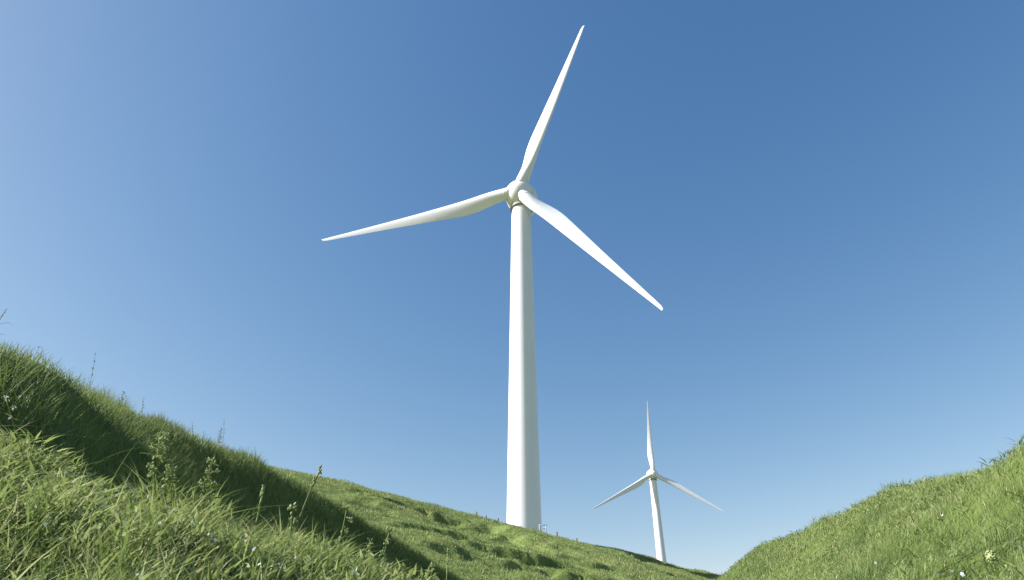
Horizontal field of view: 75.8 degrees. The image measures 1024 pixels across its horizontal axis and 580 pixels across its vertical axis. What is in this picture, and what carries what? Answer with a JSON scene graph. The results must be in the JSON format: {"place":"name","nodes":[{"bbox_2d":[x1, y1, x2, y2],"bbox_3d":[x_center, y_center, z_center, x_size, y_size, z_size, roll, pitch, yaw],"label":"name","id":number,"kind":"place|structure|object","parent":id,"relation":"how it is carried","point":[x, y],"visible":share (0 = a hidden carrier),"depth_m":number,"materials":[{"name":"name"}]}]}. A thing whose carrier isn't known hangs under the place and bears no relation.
{"place":"outdoors","nodes":[
{"label":"outdoors","id":0,"kind":"place"},
{"bbox_2d":[0,433,435,579],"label":"bank","id":1,"kind":"structure","parent":0,"point":[93,566],"depth_m":1.93,"materials":[{"name":"green plant"}]},
{"bbox_2d":[1,396,27,469],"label":"weed stalk","id":2,"kind":"object","parent":1,"relation":"on","point":[15,431],"visible":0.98,"depth_m":2.72,"materials":[{"name":"green plant"}]},
{"bbox_2d":[87,472,93,494],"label":"grass stalk","id":3,"kind":"object","parent":1,"relation":"on","point":[89,473],"depth_m":2.64,"materials":[{"name":"green plant"}]},
{"bbox_2d":[124,484,129,502],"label":"grass stalk","id":4,"kind":"object","parent":1,"relation":"on","point":[127,487],"depth_m":2.62,"materials":[{"name":"green plant"}]},
{"bbox_2d":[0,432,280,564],"bbox_3d":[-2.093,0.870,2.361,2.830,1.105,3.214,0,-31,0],"label":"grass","id":5,"kind":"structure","parent":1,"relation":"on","point":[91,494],"depth_m":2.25,"materials":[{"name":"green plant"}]},
{"bbox_2d":[139,431,175,510],"bbox_3d":[-1.436,0.753,2.654,0.153,0.387,0.134,-19,-36,29],"label":"weed stalk","id":6,"kind":"object","parent":1,"relation":"on","point":[160,455],"visible":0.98,"depth_m":2.69,"materials":[{"name":"green plant"}]},
{"bbox_2d":[157,464,176,505],"bbox_3d":[-1.389,0.827,2.642,0.093,0.258,0.122,13,-33,-21],"label":"weed stalk","id":7,"kind":"object","parent":1,"relation":"on","point":[172,480],"visible":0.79,"depth_m":2.67,"materials":[{"name":"green plant"}]},
{"bbox_2d":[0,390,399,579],"bbox_3d":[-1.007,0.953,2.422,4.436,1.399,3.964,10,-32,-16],"label":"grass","id":8,"kind":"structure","parent":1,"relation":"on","point":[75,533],"depth_m":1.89,"materials":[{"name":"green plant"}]},
{"bbox_2d":[193,457,224,518],"bbox_3d":[-1.253,0.834,2.691,0.144,0.305,0.110,-19,-36,29],"label":"weed stalk","id":9,"kind":"object","parent":1,"relation":"on","point":[209,484],"visible":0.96,"depth_m":2.71,"materials":[{"name":"green plant"}]},
{"bbox_2d":[0,424,439,579],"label":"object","id":10,"kind":"object","parent":1,"relation":"on","point":[65,484],"visible":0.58,"depth_m":2.08,"materials":[{"name":"green plant"}]},
{"bbox_2d":[253,485,269,533],"bbox_3d":[-1.032,0.961,2.735,0.079,0.302,0.180,11,-33,-18],"label":"grass stalk","id":11,"kind":"object","parent":1,"relation":"on","point":[261,494],"depth_m":2.76,"materials":[{"name":"green plant"}]},
{"bbox_2d":[276,502,305,538],"bbox_3d":[-0.956,1.094,2.862,0.144,0.339,0.140,-27,-40,37],"label":"weed stalk","id":12,"kind":"object","parent":1,"relation":"on","point":[290,529],"visible":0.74,"depth_m":2.90,"materials":[{"name":"green plant"}]},
{"bbox_2d":[291,465,321,541],"bbox_3d":[-0.933,1.018,2.901,0.252,0.506,0.038,3,-31,-5],"label":"weed stalk","id":13,"kind":"object","parent":1,"relation":"on","point":[316,476],"visible":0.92,"depth_m":2.97,"materials":[{"name":"green plant"}]},
{"bbox_2d":[334,503,352,546],"bbox_3d":[-0.816,1.179,2.995,0.177,0.402,0.083,4,-31,-6],"label":"weed stalk","id":14,"kind":"object","parent":1,"relation":"on","point":[349,518],"visible":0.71,"depth_m":3.04,"materials":[{"name":"green plant"}]},
{"bbox_2d":[365,538,376,569],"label":"weed stalk","id":15,"kind":"object","parent":1,"relation":"on","point":[369,552],"visible":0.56,"depth_m":3.27,"materials":[{"name":"green plant"}]},
{"bbox_2d":[379,526,391,565],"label":"weed stalk","id":16,"kind":"object","parent":1,"relation":"on","point":[387,539],"visible":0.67,"depth_m":3.35,"materials":[{"name":"green plant"}]},
{"bbox_2d":[425,562,436,579],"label":"weed stalk","id":17,"kind":"object","parent":1,"relation":"on","point":[432,566],"visible":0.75,"depth_m":3.64,"materials":[{"name":"green plant"}]},
{"bbox_2d":[446,548,448,579],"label":"grass stalk","id":18,"kind":"object","parent":1,"relation":"on","point":[447,564],"depth_m":3.78,"materials":[{"name":"green plant"}]},
{"bbox_2d":[0,338,466,579],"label":"ridge","id":19,"kind":"structure","parent":0,"point":[66,426],"depth_m":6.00,"materials":[{"name":"green plant"}]},
{"bbox_2d":[21,341,261,467],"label":"weeds","id":20,"kind":"object","parent":19,"relation":"on","point":[161,417],"visible":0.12,"depth_m":10.64,"materials":[{"name":"green plant"}]},
{"bbox_2d":[270,465,722,579],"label":"hill","id":21,"kind":"structure","parent":0,"point":[488,529],"depth_m":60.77,"materials":[{"name":"green plant"}]},
{"bbox_2d":[322,25,662,531],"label":"wind turbine","id":22,"kind":"object","parent":21,"relation":"on","point":[518,195],"visible":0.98,"depth_m":125.09,"materials":[{"name":"white paint"}]},
{"bbox_2d":[0,0,1023,574],"label":"sky","id":23,"kind":"structure","parent":0,"point":[820,203],"materials":[{"name":"blue"}]},
{"bbox_2d":[715,433,1023,579],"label":"slope","id":24,"kind":"structure","parent":0,"point":[974,526],"depth_m":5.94,"materials":[{"name":"green plant"}]},
{"bbox_2d":[985,550,1008,577],"bbox_3d":[2.447,1.430,3.336,0.171,0.206,0.158,20,-36,-30],"label":"flower","id":25,"kind":"object","parent":24,"relation":"on","point":[991,557],"visible":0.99,"depth_m":3.34,"materials":[{"name":"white plant"}]},
{"bbox_3d":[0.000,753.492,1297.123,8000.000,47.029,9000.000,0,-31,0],"label":"ground","id":26,"kind":"structure","parent":0,"visible":0},
{"bbox_2d":[593,401,723,562],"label":"wind turbine","id":27,"kind":"object","parent":26,"relation":"on","point":[652,475],"visible":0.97,"depth_m":392.79,"materials":[{"name":"white paint"}]}
]}

